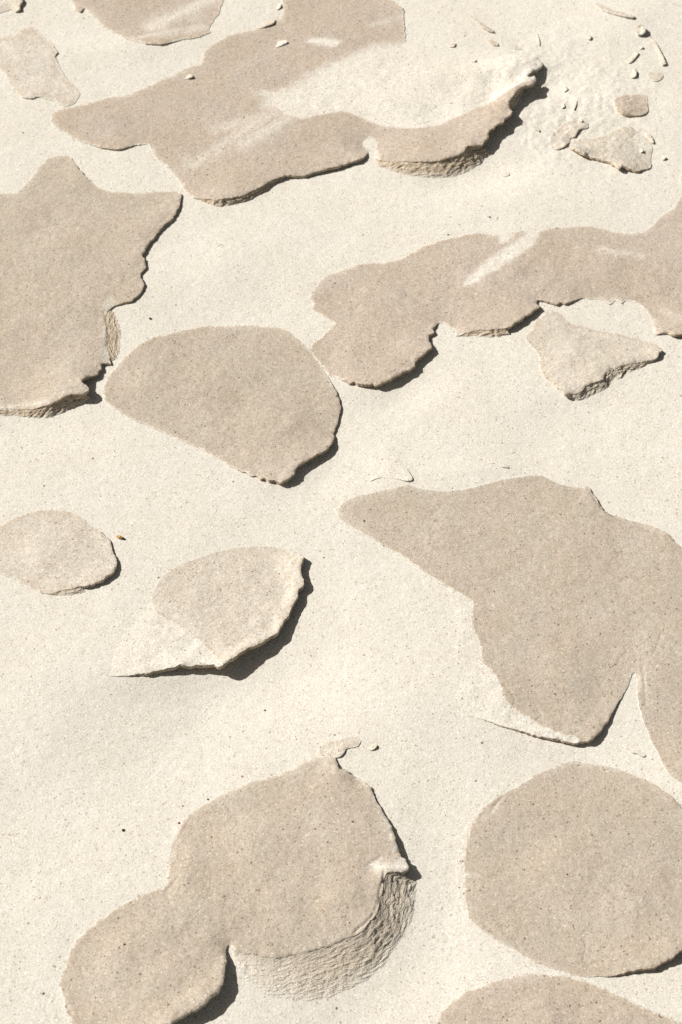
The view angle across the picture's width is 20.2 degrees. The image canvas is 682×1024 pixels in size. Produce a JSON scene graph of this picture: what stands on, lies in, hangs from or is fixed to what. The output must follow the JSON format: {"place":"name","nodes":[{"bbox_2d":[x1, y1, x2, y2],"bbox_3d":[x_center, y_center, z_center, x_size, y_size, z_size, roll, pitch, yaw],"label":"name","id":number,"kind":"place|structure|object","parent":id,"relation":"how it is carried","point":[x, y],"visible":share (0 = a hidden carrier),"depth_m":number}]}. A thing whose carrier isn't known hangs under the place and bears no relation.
{"place":"outdoors","nodes":[
{"label":"outdoors","id":0,"kind":"place"},
{"bbox_2d":[0,0,681,1023],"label":"sand","id":1,"kind":"structure","parent":0,"point":[94,758],"depth_m":0.84},
{"bbox_2d":[0,0,22,12],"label":"sand crust","id":2,"kind":"object","parent":1,"relation":"on","point":[13,5],"visible":1,"depth_m":1.06},
{"bbox_2d":[0,26,79,106],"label":"sand crust","id":3,"kind":"object","parent":1,"relation":"on","point":[30,69],"visible":1,"depth_m":1.02},
{"bbox_2d":[0,509,117,595],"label":"sand crust","id":4,"kind":"object","parent":1,"relation":"on","point":[54,552],"visible":1,"depth_m":0.82},
{"bbox_2d":[0,155,181,418],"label":"sand crust","id":5,"kind":"object","parent":1,"relation":"on","point":[75,242],"visible":1,"depth_m":0.93},
{"bbox_2d":[71,0,222,45],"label":"sand crust","id":6,"kind":"object","parent":1,"relation":"on","point":[155,22],"visible":1,"depth_m":1.05},
{"bbox_2d":[108,546,304,676],"bbox_3d":[-0.058,0.041,0.807,0.085,0.007,0.068,0,52,0],"label":"sand crust","id":7,"kind":"object","parent":1,"relation":"on","point":[220,610],"visible":1,"depth_m":0.81},
{"bbox_2d":[102,324,340,484],"bbox_3d":[-0.048,-0.058,0.885,0.112,0.004,0.085,25,56,18],"label":"sand crust","id":8,"kind":"object","parent":1,"relation":"on","point":[261,403],"visible":1,"depth_m":0.88},
{"bbox_2d":[58,756,417,1023],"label":"sand crust","id":9,"kind":"object","parent":1,"relation":"on","point":[289,872],"visible":1,"depth_m":0.72},
{"bbox_2d":[256,19,275,27],"bbox_3d":[-0.041,-0.268,1.050,0.011,0.002,0.008,0,52,0],"label":"crust flake","id":10,"kind":"object","parent":1,"relation":"on","point":[267,23],"visible":1,"depth_m":1.05},
{"bbox_2d":[51,0,542,206],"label":"sand crust","id":11,"kind":"object","parent":1,"relation":"on","point":[240,117],"visible":1,"depth_m":1.00},
{"bbox_2d":[185,74,192,79],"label":"crust flake","id":12,"kind":"object","parent":11,"relation":"on","point":[189,76],"visible":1,"depth_m":1.02},
{"bbox_2d":[275,40,287,46],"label":"crust flake","id":13,"kind":"object","parent":11,"relation":"on","point":[281,43],"visible":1,"depth_m":1.04},
{"bbox_2d":[316,737,360,757],"bbox_3d":[-0.001,0.094,0.765,0.018,0.002,0.010,0,52,0],"label":"sand crust","id":14,"kind":"object","parent":1,"relation":"on","point":[336,748],"visible":1,"depth_m":0.77},
{"bbox_2d":[368,744,376,750],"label":"flake","id":15,"kind":"object","parent":1,"relation":"on","point":[372,747],"visible":1,"depth_m":0.77},
{"bbox_2d":[371,443,412,481],"bbox_3d":[0.022,-0.022,0.858,0.019,0.002,0.023,0,52,0],"label":"sand flap","id":16,"kind":"object","parent":1,"relation":"on","point":[393,467],"visible":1,"depth_m":0.85},
{"bbox_2d":[448,43,455,47],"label":"crust flake","id":17,"kind":"object","parent":1,"relation":"on","point":[451,45],"visible":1,"depth_m":1.04},
{"bbox_2d":[470,15,493,32],"bbox_3d":[0.077,-0.268,1.049,0.013,0.002,0.017,0,52,0],"label":"crust flake","id":18,"kind":"object","parent":1,"relation":"on","point":[483,26],"visible":1,"depth_m":1.05},
{"bbox_2d":[488,39,497,45],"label":"crust flake","id":19,"kind":"object","parent":1,"relation":"on","point":[492,42],"visible":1,"depth_m":1.04},
{"bbox_2d":[310,197,681,386],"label":"sand crust","id":20,"kind":"object","parent":1,"relation":"on","point":[386,318],"visible":1,"depth_m":0.92},
{"bbox_2d":[467,457,536,473],"bbox_3d":[0.071,-0.021,0.856,0.034,0.002,0.010,0,52,0],"label":"sand flap","id":21,"kind":"object","parent":1,"relation":"on","point":[502,464],"visible":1,"depth_m":0.86},
{"bbox_2d":[502,172,508,176],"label":"crust flake","id":22,"kind":"object","parent":1,"relation":"on","point":[505,174],"visible":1,"depth_m":0.97},
{"bbox_2d":[337,475,681,783],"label":"sand crust","id":23,"kind":"object","parent":1,"relation":"on","point":[568,609],"visible":1,"depth_m":0.81},
{"bbox_2d":[510,44,521,49],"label":"crust flake","id":24,"kind":"object","parent":1,"relation":"on","point":[515,47],"visible":1,"depth_m":1.04},
{"bbox_2d":[528,121,539,131],"bbox_3d":[0.100,-0.201,0.995,0.006,0.002,0.009,0,52,0],"label":"crust flake","id":25,"kind":"object","parent":1,"relation":"on","point":[535,127],"visible":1,"depth_m":0.99},
{"bbox_2d":[434,973,681,1023],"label":"sand crust","id":26,"kind":"object","parent":1,"relation":"on","point":[532,998],"visible":1,"depth_m":0.70},
{"bbox_2d":[549,120,587,149],"bbox_3d":[0.117,-0.197,0.992,0.012,0.002,0.028,34,59,24],"label":"sand crust","id":27,"kind":"object","parent":1,"relation":"on","point":[563,134],"visible":1,"depth_m":0.99},
{"bbox_2d":[456,761,681,976],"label":"sand crust","id":28,"kind":"object","parent":1,"relation":"on","point":[573,868],"visible":1,"depth_m":0.73},
{"bbox_2d":[572,100,576,109],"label":"crust flake","id":29,"kind":"object","parent":1,"relation":"on","point":[574,103],"visible":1,"depth_m":1.01},
{"bbox_2d":[524,311,661,400],"bbox_3d":[0.114,-0.079,0.900,0.056,0.004,0.054,-30,58,-21],"label":"sand crust","id":30,"kind":"object","parent":1,"relation":"on","point":[577,362],"visible":1,"depth_m":0.90},
{"bbox_2d":[570,126,652,172],"bbox_3d":[0.141,-0.185,0.982,0.041,0.004,0.035,-17,54,-13],"label":"sand crust","id":31,"kind":"object","parent":1,"relation":"on","point":[619,148],"visible":1,"depth_m":0.98},
{"bbox_2d":[595,3,633,18],"bbox_3d":[0.150,-0.276,1.053,0.025,0.003,0.006,31,58,22],"label":"crust flake","id":32,"kind":"object","parent":1,"relation":"on","point":[604,8],"visible":1,"depth_m":1.05},
{"bbox_2d":[614,94,647,116],"bbox_3d":[0.153,-0.214,1.005,0.018,0.003,0.019,0,52,0],"label":"sand crust","id":33,"kind":"object","parent":1,"relation":"on","point":[630,105],"visible":1,"depth_m":1.00},
{"bbox_2d":[618,743,645,756],"bbox_3d":[0.116,0.096,0.767,0.012,0.001,0.007,0,52,0],"label":"sand flap","id":34,"kind":"object","parent":1,"relation":"on","point":[632,749],"visible":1,"depth_m":0.77},
{"bbox_2d":[626,52,638,63],"bbox_3d":[0.157,-0.245,1.030,0.008,0.001,0.010,0,52,0],"label":"crust flake","id":35,"kind":"object","parent":1,"relation":"on","point":[631,59],"visible":1,"depth_m":1.03},
{"bbox_2d":[630,69,636,78],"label":"crust flake","id":36,"kind":"object","parent":1,"relation":"on","point":[633,74],"visible":1,"depth_m":1.02},
{"bbox_2d":[636,24,645,35],"bbox_3d":[0.163,-0.262,1.041,0.005,0.003,0.007,0,52,0],"label":"crust lump","id":37,"kind":"object","parent":1,"relation":"on","point":[640,29],"visible":1,"depth_m":1.04},
{"bbox_2d":[644,131,653,143],"bbox_3d":[0.160,-0.194,0.990,0.004,0.001,0.010,0,52,0],"label":"crust flake","id":38,"kind":"object","parent":1,"relation":"on","point":[649,137],"visible":1,"depth_m":0.99},
{"bbox_2d":[646,72,662,81],"bbox_3d":[0.168,-0.232,1.020,0.009,0.001,0.008,0,52,0],"label":"crust flake","id":39,"kind":"object","parent":1,"relation":"on","point":[655,76],"visible":1,"depth_m":1.02},
{"bbox_2d":[648,36,665,65],"bbox_3d":[0.171,-0.249,1.033,0.008,0.002,0.025,0,52,0],"label":"crust flake","id":40,"kind":"object","parent":1,"relation":"on","point":[661,57],"visible":1,"depth_m":1.03}
]}

